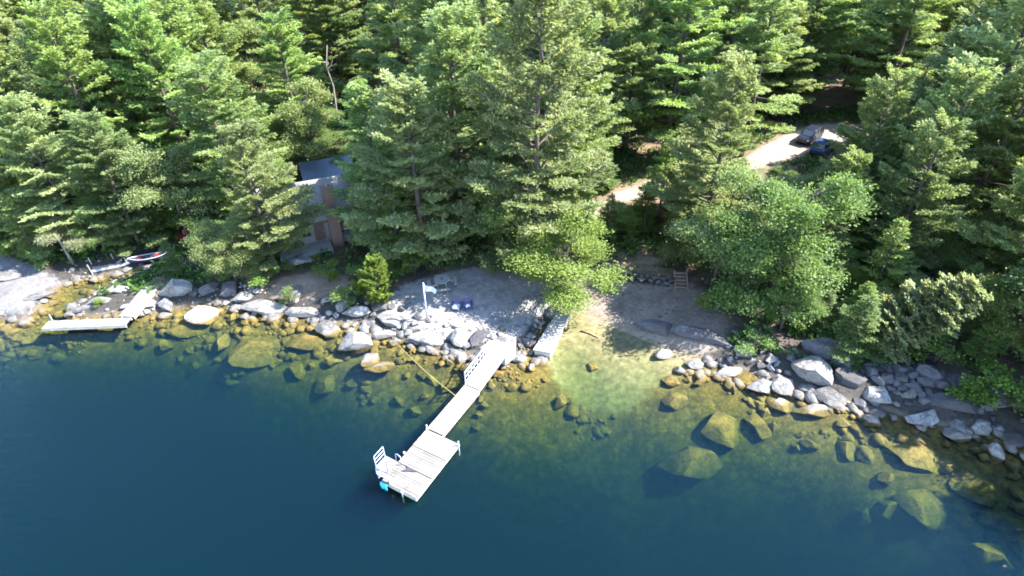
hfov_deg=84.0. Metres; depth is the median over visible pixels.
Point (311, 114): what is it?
maple tree
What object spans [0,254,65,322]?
shore
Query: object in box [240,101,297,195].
hemlock tree
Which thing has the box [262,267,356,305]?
sandy ground
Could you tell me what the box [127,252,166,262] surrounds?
canoe
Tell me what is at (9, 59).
pine tree
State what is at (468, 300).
adirondack chair
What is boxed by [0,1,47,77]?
pine tree
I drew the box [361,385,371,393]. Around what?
boulder
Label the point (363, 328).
boulder
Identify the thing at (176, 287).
boulder
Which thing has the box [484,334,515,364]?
landing pad
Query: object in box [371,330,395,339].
boulder
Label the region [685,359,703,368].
boulder
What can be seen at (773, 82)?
pine tree
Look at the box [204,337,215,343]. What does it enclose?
boulder
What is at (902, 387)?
boulder
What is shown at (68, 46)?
pine tree
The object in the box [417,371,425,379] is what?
boulder
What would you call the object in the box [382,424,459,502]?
floating dock
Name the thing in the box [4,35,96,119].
maple tree
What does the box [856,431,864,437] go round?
boulder
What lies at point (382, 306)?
boulder
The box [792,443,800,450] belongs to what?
boulder
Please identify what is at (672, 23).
pine tree
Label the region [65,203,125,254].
maple tree
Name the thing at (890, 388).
boulder
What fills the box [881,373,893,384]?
boulder
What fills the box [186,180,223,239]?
hemlock tree
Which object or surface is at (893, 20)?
pine tree
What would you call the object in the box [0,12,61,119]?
pine tree
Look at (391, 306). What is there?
boulder
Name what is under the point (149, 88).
hemlock tree
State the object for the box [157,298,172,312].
boulder
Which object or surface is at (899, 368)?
boulder
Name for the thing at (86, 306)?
boulder
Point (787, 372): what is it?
boulder
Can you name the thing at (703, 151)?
hemlock tree
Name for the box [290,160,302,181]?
maple tree
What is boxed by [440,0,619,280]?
pine tree
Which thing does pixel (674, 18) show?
pine tree
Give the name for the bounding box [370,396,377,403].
boulder
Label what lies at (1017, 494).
boulder
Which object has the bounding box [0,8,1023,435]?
ground
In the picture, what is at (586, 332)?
driftwood log
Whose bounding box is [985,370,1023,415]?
shrub
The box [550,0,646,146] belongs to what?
pine tree
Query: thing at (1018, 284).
maple tree
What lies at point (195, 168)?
hemlock tree
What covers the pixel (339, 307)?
boulder
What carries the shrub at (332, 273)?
on the sandy ground at (315, 285)
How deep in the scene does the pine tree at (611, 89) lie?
71.78 m
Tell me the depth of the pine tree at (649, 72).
75.17 m
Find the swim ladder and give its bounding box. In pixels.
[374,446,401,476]
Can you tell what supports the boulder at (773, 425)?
on the lake bed
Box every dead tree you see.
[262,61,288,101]
[320,50,343,142]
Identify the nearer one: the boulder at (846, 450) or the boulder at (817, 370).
the boulder at (846, 450)
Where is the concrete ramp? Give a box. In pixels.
[551,313,569,329]
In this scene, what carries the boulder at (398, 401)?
on the lake bed
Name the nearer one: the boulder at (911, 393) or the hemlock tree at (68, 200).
the boulder at (911, 393)
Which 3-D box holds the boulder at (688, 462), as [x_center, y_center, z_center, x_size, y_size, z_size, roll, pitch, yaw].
[11.783,11.660,37.720,3.571,1.913,2.720,-19,39,-25]
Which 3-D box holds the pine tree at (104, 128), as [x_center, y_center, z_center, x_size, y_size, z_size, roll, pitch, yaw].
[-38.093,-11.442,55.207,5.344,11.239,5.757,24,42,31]
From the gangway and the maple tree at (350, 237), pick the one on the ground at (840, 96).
the maple tree at (350, 237)
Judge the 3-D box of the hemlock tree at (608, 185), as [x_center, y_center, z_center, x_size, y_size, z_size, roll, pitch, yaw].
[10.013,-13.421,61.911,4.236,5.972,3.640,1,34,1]
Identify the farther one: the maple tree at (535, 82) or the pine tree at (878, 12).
the pine tree at (878, 12)
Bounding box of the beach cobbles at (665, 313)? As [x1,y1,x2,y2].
[603,276,736,349]
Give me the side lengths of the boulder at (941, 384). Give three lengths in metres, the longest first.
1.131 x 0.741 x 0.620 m
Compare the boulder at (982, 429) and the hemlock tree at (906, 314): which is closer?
the boulder at (982, 429)
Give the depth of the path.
52.29 m
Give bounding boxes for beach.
[533,269,740,426]
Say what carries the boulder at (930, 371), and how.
on the ground at (840, 96)
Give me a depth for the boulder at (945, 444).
36.53 m
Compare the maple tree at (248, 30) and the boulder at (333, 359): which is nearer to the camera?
the boulder at (333, 359)
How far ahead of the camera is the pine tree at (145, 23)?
54.30 m
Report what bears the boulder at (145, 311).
on the lake bed
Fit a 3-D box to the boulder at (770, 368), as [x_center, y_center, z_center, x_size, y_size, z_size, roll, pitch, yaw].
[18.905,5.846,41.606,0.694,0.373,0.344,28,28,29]
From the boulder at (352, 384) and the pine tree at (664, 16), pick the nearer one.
the boulder at (352, 384)
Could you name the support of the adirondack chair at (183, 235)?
on the ground at (840, 96)
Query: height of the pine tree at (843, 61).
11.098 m
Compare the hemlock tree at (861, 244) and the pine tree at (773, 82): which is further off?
the pine tree at (773, 82)
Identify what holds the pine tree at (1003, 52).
on the ground at (840, 96)
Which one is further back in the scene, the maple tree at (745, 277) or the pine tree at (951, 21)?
the pine tree at (951, 21)
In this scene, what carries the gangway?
on the landing pad
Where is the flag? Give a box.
[424,285,436,293]
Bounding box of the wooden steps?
[674,270,688,289]
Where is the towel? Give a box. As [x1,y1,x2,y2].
[380,482,387,490]
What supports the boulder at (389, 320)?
on the ground at (840, 96)
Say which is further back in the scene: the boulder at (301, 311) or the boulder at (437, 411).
the boulder at (301, 311)
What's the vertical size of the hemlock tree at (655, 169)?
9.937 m
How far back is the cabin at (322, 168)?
59.20 m
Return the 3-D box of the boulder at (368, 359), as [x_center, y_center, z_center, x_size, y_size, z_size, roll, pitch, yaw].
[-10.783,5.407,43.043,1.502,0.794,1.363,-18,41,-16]
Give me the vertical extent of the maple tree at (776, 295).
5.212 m
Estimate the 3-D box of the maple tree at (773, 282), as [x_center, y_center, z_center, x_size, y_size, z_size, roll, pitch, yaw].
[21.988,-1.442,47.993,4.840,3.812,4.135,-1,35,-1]
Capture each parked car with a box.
[795,124,823,145]
[809,138,834,156]
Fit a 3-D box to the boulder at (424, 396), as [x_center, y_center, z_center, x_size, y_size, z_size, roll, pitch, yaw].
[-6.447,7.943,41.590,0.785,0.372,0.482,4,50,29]
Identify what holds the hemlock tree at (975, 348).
on the ground at (840, 96)
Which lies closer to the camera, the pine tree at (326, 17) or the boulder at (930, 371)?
the boulder at (930, 371)
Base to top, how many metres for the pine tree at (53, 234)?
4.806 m
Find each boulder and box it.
[0,273,22,281]
[21,291,56,300]
[72,303,92,312]
[88,297,111,303]
[108,285,128,292]
[143,309,150,313]
[145,299,155,306]
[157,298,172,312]
[159,278,192,296]
[159,340,173,350]
[164,319,211,337]
[176,355,182,361]
[184,305,219,325]
[185,346,193,353]
[188,286,198,296]
[189,361,199,371]
[194,344,201,350]
[198,281,218,295]
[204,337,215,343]
[213,333,230,353]
[214,300,221,306]
[214,357,220,362]
[220,299,229,305]
[221,281,236,296]
[227,313,235,320]
[228,336,280,368]
[231,292,253,301]
[232,327,241,335]
[239,299,287,313]
[248,285,255,292]
[274,359,282,364]
[282,335,324,351]
[285,307,320,316]
[286,254,313,265]
[289,285,302,299]
[289,360,304,379]
[306,362,315,369]
[314,320,340,338]
[315,375,334,393]
[320,295,334,303]
[323,353,342,366]
[326,310,332,315]
[335,297,355,311]
[336,331,372,356]
[341,305,369,316]
[346,379,357,389]
[351,364,361,368]
[359,324,368,333]
[360,353,379,366]
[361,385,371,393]
[364,361,393,372]
[370,345,378,354]
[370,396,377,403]
[371,301,388,311]
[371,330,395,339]
[376,314,400,326]
[388,304,394,309]
[393,396,403,406]
[398,306,405,311]
[401,315,410,320]
[403,372,410,378]
[404,329,411,335]
[407,406,421,415]
[408,330,444,346]
[412,320,418,324]
[413,313,421,319]
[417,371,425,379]
[420,393,428,398]
[426,375,436,385]
[433,408,440,415]
[441,378,456,392]
[445,359,452,365]
[450,328,468,346]
[453,322,463,327]
[455,352,466,364]
[463,342,471,348]
[463,363,476,376]
[470,329,489,345]
[472,422,483,430]
[473,344,485,357]
[473,411,482,418]
[477,396,483,401]
[478,401,488,409]
[489,334,495,339]
[495,336,515,342]
[497,372,504,378]
[512,353,526,362]
[527,363,535,370]
[545,305,558,319]
[554,394,566,408]
[586,360,598,371]
[637,319,671,336]
[655,349,671,359]
[657,445,722,479]
[660,375,679,386]
[661,392,687,408]
[670,325,732,347]
[673,366,685,375]
[683,376,691,381]
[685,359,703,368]
[692,378,705,386]
[701,411,738,448]
[714,367,741,377]
[731,327,742,336]
[731,385,737,393]
[736,341,753,356]
[743,397,751,401]
[744,413,771,439]
[745,357,752,364]
[747,379,772,393]
[753,400,763,406]
[756,362,766,368]
[758,408,770,416]
[765,353,778,362]
[766,365,774,370]
[769,398,792,413]
[769,421,777,430]
[771,374,794,395]
[784,370,791,375]
[786,354,795,361]
[791,356,833,386]
[791,403,833,417]
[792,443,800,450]
[796,430,806,436]
[800,439,819,451]
[801,337,857,368]
[812,387,847,407]
[834,365,866,388]
[835,440,856,461]
[836,418,850,427]
[853,409,862,415]
[854,397,866,408]
[854,507,872,525]
[855,447,874,464]
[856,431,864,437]
[862,414,882,427]
[863,360,879,366]
[863,386,891,403]
[865,366,878,376]
[867,405,884,417]
[869,500,899,519]
[871,375,884,386]
[876,366,883,372]
[876,471,894,485]
[879,362,891,371]
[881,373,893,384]
[884,437,940,472]
[886,366,893,373]
[886,385,895,390]
[889,414,896,421]
[892,364,909,373]
[892,379,900,386]
[892,390,900,394]
[892,401,899,406]
[892,488,950,531]
[894,371,908,383]
[897,383,908,391]
[900,388,916,398]
[904,382,921,391]
[905,369,917,379]
[905,409,939,425]
[916,364,943,381]
[916,376,934,387]
[917,391,925,396]
[918,396,930,404]
[922,387,932,395]
[925,392,977,413]
[934,380,950,389]
[940,427,971,442]
[940,464,954,472]
[941,440,949,447]
[945,372,988,392]
[948,470,1001,506]
[960,543,1014,572]
[967,446,980,453]
[969,422,991,436]
[976,510,996,525]
[977,404,985,414]
[978,384,1015,407]
[983,403,993,410]
[986,443,1004,465]
[1002,432,1023,447]
[1005,472,1019,479]
[1006,531,1023,560]
[1008,502,1023,515]
[1009,488,1023,501]
[1019,452,1023,463]
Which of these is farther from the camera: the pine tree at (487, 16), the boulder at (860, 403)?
the pine tree at (487, 16)
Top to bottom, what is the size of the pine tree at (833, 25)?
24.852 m
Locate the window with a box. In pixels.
[299,226,311,237]
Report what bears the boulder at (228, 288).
on the ground at (840, 96)
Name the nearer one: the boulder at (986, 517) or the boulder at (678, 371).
the boulder at (986, 517)
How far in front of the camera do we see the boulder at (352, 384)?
42.86 m
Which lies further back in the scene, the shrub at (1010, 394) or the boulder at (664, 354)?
the boulder at (664, 354)
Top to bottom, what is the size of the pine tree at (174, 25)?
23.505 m
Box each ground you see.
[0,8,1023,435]
[121,274,191,299]
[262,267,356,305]
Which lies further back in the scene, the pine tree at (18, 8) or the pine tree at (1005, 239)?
the pine tree at (18, 8)
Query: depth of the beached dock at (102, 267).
52.58 m
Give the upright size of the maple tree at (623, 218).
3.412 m
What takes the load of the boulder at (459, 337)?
on the ground at (840, 96)
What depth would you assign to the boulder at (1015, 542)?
32.53 m
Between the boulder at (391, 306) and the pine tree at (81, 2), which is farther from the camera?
the pine tree at (81, 2)
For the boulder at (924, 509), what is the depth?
34.19 m
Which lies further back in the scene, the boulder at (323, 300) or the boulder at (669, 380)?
the boulder at (323, 300)
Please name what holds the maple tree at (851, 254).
on the ground at (840, 96)
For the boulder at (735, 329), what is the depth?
43.64 m
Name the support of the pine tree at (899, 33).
on the ground at (840, 96)
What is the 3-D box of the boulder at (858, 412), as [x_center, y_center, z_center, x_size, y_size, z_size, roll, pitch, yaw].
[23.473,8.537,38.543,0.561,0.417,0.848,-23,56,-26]
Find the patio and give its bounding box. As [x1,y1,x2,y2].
[362,264,559,349]
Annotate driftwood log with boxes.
[581,330,598,337]
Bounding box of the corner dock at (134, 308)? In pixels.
[41,285,159,334]
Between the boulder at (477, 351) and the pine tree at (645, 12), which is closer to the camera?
the boulder at (477, 351)
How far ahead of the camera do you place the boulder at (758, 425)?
38.45 m
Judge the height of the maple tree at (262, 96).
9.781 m
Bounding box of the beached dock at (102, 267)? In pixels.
[87,254,129,274]
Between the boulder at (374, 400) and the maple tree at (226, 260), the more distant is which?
the maple tree at (226, 260)
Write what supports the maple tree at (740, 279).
on the ground at (840, 96)
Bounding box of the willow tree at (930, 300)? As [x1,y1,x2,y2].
[851,271,993,365]
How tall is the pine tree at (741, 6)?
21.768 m
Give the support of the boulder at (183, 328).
on the lake bed
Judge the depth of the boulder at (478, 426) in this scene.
39.81 m
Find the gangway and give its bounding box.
[464,342,503,390]
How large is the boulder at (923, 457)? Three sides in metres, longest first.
3.593 x 2.692 x 1.433 m
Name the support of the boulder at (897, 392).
on the ground at (840, 96)
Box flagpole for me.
[422,283,427,319]
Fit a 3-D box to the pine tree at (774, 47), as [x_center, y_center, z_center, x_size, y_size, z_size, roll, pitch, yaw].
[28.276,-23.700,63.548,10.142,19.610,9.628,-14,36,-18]
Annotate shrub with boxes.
[0,238,37,257]
[24,249,56,270]
[92,297,107,308]
[130,265,149,277]
[202,268,229,281]
[248,262,284,286]
[276,284,299,305]
[310,259,342,281]
[329,285,360,307]
[344,264,364,274]
[349,252,393,303]
[401,251,431,275]
[692,292,718,309]
[734,326,779,356]
[785,314,831,330]
[901,328,971,366]
[945,354,1023,409]
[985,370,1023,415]
[1003,376,1023,412]
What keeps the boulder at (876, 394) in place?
on the ground at (840, 96)
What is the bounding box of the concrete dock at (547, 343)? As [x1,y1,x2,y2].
[533,322,564,360]
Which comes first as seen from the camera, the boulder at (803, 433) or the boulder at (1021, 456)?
the boulder at (1021, 456)
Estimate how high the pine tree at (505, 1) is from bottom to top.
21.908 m
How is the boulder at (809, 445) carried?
on the lake bed
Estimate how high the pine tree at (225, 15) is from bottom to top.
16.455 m
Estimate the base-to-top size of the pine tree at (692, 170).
17.734 m
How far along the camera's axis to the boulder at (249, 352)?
44.78 m
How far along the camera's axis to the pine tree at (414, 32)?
53.84 m
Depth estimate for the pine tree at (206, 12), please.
65.28 m
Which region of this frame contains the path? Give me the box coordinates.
[593,254,680,270]
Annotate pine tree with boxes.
[0,0,30,89]
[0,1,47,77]
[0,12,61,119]
[0,37,32,126]
[0,51,56,167]
[0,80,48,186]
[0,90,126,240]
[0,153,48,237]
[3,0,37,72]
[4,0,31,41]
[6,18,140,180]
[16,0,156,180]
[34,216,91,264]
[37,0,145,144]
[56,107,172,256]
[61,3,149,118]
[64,0,124,60]
[69,4,165,147]
[78,0,246,172]
[78,111,141,221]
[82,0,131,112]
[82,0,215,104]
[103,0,217,170]
[160,48,295,218]
[171,0,260,118]
[173,0,227,94]
[177,0,247,61]
[210,0,279,86]
[214,0,310,104]
[215,117,329,277]
[221,0,280,63]
[252,4,339,132]
[278,0,331,67]
[289,0,377,99]
[299,0,352,60]
[327,76,409,240]
[331,0,377,74]
[338,68,475,267]
[347,0,377,48]
[352,0,442,98]
[362,4,398,25]
[375,1,423,58]
[376,0,485,169]
[387,1,423,72]
[409,0,541,243]
[411,0,485,62]
[415,0,555,189]
[437,67,473,212]
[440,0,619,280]
[454,0,499,73]
[492,0,536,84]
[515,1,547,64]
[521,1,601,114]
[531,129,597,257]
[534,0,624,199]
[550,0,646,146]
[571,0,608,94]
[589,0,665,102]
[595,0,678,148]
[597,11,641,125]
[604,0,677,70]
[618,0,757,157]
[642,45,763,244]
[655,2,679,50]
[660,0,716,95]
[661,0,711,55]
[662,2,722,131]
[690,0,782,123]
[703,5,743,63]
[705,0,793,106]
[717,0,810,156]
[724,1,805,65]
[749,0,826,121]
[756,0,863,112]
[792,0,853,96]
[805,62,923,233]
[810,144,877,261]
[835,0,953,113]
[848,50,1007,256]
[848,106,978,280]
[857,0,959,102]
[869,0,903,60]
[872,2,956,62]
[891,0,957,67]
[891,0,1023,174]
[892,0,1023,216]
[904,0,984,79]
[915,57,1023,258]
[926,0,1001,86]
[930,0,1017,109]
[952,162,1023,314]
[977,109,1023,213]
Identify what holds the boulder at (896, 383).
on the ground at (840, 96)
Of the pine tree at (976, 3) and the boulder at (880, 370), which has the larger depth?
the pine tree at (976, 3)
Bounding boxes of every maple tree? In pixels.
[0,122,48,222]
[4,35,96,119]
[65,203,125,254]
[71,188,137,228]
[108,140,225,236]
[164,184,251,241]
[176,218,265,282]
[200,17,296,105]
[216,83,280,139]
[254,0,314,58]
[257,108,305,162]
[271,75,337,180]
[280,133,344,162]
[288,63,346,117]
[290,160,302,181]
[306,108,354,155]
[329,154,345,165]
[341,112,365,141]
[344,197,385,253]
[396,174,429,210]
[422,187,471,211]
[466,160,545,250]
[470,196,530,244]
[478,116,555,200]
[487,4,548,79]
[489,64,545,138]
[496,206,641,319]
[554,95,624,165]
[563,236,597,265]
[607,200,645,233]
[651,212,714,265]
[656,181,709,222]
[664,159,788,282]
[690,176,825,292]
[696,171,888,331]
[711,263,759,283]
[715,171,759,209]
[755,270,795,288]
[755,274,832,331]
[764,165,798,182]
[772,167,838,225]
[806,24,839,77]
[818,2,853,36]
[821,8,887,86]
[823,244,879,300]
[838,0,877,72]
[894,270,930,295]
[910,253,959,282]
[924,218,1022,289]
[970,262,1023,366]
[981,250,1023,303]
[985,262,1023,330]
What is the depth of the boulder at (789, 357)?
41.77 m
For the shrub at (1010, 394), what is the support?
on the ground at (840, 96)
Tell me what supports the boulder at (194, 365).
on the lake bed
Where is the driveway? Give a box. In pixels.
[562,122,884,218]
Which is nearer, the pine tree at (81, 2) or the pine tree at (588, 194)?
the pine tree at (588, 194)
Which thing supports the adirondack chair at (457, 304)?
on the patio
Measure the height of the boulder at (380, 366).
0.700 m
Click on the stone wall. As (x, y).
(659, 275)
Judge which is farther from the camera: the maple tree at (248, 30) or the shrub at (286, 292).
the maple tree at (248, 30)
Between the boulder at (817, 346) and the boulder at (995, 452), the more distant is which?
the boulder at (817, 346)
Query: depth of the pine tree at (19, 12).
77.78 m
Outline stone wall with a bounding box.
[612,260,674,286]
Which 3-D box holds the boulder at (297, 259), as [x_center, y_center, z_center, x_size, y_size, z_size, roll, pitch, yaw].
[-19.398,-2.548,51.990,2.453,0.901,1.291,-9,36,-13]
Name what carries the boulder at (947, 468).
on the lake bed
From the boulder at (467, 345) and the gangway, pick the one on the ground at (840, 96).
the boulder at (467, 345)
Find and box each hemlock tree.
[0,194,56,264]
[8,65,84,171]
[49,167,82,225]
[80,179,125,244]
[133,180,181,240]
[139,80,176,155]
[143,139,179,187]
[148,181,186,231]
[158,239,191,279]
[182,157,212,173]
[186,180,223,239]
[191,74,247,205]
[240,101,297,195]
[248,216,283,262]
[306,132,323,160]
[358,55,377,109]
[368,160,423,275]
[379,72,394,149]
[421,200,454,270]
[592,137,620,191]
[596,193,624,243]
[628,179,657,239]
[638,128,678,228]
[641,18,685,108]
[690,133,717,202]
[771,163,790,184]
[788,186,852,294]
[805,289,842,335]
[817,276,843,304]
[817,294,886,371]
[831,281,881,341]
[833,212,882,277]
[837,93,894,159]
[845,217,920,316]
[846,108,874,148]
[870,76,933,177]
[875,214,915,272]
[887,310,921,353]
[889,32,944,136]
[945,299,987,344]
[953,262,985,326]
[956,316,1008,373]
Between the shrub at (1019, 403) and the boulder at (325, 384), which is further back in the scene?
the boulder at (325, 384)
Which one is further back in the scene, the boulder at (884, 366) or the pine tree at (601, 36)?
the pine tree at (601, 36)
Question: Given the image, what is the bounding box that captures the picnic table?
[427,273,456,290]
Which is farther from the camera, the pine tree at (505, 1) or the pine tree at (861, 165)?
the pine tree at (505, 1)
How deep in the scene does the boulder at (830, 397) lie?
39.11 m
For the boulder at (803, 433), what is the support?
on the lake bed
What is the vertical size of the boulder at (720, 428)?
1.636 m
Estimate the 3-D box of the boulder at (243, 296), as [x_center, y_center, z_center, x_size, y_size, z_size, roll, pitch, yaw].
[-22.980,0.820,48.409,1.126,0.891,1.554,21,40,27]
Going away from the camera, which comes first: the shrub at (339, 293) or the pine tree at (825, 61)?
the shrub at (339, 293)
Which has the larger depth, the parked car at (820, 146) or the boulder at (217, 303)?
the parked car at (820, 146)
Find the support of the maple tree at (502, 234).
on the ground at (840, 96)
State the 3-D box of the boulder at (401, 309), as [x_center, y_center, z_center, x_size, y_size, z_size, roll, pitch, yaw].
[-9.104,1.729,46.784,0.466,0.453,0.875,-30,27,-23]
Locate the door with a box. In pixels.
[313,223,325,240]
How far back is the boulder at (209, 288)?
48.86 m
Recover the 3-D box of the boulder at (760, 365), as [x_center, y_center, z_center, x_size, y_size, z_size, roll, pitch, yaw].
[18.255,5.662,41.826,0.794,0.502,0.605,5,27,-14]
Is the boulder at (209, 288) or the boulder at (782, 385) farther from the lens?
the boulder at (209, 288)
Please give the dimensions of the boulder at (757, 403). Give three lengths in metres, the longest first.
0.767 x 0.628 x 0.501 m
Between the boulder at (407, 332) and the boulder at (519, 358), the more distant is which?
the boulder at (407, 332)
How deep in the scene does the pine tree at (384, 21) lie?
95.04 m
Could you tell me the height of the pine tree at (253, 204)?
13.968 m
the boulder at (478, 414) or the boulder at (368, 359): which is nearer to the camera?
the boulder at (478, 414)
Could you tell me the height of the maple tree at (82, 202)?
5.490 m
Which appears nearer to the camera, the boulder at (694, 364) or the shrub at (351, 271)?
the boulder at (694, 364)
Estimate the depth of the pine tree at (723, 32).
86.42 m
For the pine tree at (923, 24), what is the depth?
89.18 m
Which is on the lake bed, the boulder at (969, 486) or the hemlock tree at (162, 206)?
the boulder at (969, 486)
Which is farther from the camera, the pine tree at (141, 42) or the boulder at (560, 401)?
the pine tree at (141, 42)
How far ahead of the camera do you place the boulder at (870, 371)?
40.27 m
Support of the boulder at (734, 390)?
on the lake bed
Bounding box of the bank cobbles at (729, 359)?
[0,256,780,372]
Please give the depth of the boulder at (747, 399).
40.06 m
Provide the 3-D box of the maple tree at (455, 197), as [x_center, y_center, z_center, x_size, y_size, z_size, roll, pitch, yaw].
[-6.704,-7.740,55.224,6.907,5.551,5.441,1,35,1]
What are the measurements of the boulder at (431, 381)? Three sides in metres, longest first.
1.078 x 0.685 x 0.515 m
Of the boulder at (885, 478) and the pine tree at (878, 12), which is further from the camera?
the pine tree at (878, 12)
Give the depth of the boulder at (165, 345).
45.94 m
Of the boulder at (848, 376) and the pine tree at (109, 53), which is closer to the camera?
the boulder at (848, 376)
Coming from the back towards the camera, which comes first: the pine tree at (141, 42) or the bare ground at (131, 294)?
the pine tree at (141, 42)
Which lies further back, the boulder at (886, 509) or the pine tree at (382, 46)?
the pine tree at (382, 46)
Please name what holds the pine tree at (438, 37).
on the ground at (840, 96)
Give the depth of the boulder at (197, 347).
46.20 m
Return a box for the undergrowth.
[0,103,1022,369]
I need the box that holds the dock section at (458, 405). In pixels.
[428,385,479,436]
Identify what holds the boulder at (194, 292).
on the ground at (840, 96)
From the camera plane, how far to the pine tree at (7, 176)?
53.23 m
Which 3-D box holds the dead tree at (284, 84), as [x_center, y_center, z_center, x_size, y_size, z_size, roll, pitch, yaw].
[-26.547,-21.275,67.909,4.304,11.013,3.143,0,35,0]
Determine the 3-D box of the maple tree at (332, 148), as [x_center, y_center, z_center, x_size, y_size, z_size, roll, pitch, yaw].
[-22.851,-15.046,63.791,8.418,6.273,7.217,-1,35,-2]
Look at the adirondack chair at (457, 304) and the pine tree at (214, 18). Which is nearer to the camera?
the adirondack chair at (457, 304)
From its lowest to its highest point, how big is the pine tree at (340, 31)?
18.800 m
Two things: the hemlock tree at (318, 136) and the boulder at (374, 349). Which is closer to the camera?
the boulder at (374, 349)
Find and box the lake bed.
[0,273,1023,575]
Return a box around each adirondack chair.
[177,229,185,240]
[451,296,461,311]
[462,296,472,310]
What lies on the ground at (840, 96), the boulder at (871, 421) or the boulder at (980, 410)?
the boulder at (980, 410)
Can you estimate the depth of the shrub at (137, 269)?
50.53 m
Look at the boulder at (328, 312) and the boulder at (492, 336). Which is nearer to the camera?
the boulder at (492, 336)
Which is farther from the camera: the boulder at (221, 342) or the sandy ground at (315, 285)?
the sandy ground at (315, 285)
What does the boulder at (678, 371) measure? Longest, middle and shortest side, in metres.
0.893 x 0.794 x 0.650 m
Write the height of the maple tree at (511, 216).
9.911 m
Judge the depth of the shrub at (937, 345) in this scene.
39.95 m
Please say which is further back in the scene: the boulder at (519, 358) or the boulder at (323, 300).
the boulder at (323, 300)
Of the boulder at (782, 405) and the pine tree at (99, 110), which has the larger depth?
the pine tree at (99, 110)
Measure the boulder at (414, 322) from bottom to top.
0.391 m
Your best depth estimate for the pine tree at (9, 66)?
60.10 m
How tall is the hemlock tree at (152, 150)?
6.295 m
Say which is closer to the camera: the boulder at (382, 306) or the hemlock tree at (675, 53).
the boulder at (382, 306)
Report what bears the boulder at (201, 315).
on the lake bed
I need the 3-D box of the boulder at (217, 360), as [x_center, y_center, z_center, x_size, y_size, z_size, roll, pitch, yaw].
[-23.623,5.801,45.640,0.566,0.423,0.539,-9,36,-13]
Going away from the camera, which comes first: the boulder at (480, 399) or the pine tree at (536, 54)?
the boulder at (480, 399)
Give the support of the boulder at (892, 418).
on the lake bed
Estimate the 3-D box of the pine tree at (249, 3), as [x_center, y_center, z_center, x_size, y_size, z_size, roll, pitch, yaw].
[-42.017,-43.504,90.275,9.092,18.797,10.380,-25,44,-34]
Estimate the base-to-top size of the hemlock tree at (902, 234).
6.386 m
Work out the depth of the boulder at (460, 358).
42.80 m
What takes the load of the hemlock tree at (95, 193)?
on the ground at (840, 96)
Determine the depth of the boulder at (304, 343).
45.10 m
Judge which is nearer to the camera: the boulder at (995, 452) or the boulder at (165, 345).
the boulder at (995, 452)
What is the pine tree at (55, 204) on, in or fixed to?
on the ground at (840, 96)
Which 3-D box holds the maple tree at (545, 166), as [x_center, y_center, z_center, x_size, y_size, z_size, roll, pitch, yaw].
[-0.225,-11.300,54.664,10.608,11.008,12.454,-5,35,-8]
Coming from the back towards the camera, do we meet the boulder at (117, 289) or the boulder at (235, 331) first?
the boulder at (117, 289)
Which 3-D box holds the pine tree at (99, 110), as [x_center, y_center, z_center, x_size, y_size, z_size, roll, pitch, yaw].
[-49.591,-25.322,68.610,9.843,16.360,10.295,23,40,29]
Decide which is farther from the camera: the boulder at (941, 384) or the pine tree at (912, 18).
the pine tree at (912, 18)
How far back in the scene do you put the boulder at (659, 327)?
44.73 m
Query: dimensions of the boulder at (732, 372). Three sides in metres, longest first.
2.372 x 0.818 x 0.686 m
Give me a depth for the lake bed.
39.98 m
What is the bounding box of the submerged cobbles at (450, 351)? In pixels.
[0,263,1021,473]
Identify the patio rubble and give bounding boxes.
[369,292,552,343]
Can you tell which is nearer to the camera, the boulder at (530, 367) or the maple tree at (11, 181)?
the boulder at (530, 367)
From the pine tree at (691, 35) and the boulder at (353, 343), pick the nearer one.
the boulder at (353, 343)
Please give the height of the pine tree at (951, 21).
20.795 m
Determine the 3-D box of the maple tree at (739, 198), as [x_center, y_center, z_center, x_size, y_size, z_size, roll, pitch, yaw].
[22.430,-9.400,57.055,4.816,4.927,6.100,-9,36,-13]
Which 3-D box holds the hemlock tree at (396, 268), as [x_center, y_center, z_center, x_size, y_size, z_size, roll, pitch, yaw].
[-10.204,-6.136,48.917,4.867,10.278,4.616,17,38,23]
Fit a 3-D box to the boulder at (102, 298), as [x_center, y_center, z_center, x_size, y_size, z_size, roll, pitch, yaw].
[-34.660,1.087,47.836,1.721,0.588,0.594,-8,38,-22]
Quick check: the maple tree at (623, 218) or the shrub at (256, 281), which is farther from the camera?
the maple tree at (623, 218)
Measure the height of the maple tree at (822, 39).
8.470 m
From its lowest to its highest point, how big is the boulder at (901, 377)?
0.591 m
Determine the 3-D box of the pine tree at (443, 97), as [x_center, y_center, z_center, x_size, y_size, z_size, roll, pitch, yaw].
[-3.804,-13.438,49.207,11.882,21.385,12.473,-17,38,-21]
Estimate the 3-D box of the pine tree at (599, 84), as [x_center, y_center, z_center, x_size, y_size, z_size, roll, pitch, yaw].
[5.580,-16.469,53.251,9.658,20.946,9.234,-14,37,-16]
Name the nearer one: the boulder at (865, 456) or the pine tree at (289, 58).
the boulder at (865, 456)
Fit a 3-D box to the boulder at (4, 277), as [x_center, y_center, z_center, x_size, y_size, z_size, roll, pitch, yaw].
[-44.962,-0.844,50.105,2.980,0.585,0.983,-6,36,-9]
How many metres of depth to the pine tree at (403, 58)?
90.47 m
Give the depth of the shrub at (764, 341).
42.09 m
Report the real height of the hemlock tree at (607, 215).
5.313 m
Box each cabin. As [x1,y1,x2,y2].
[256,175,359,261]
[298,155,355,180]
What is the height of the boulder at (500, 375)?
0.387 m

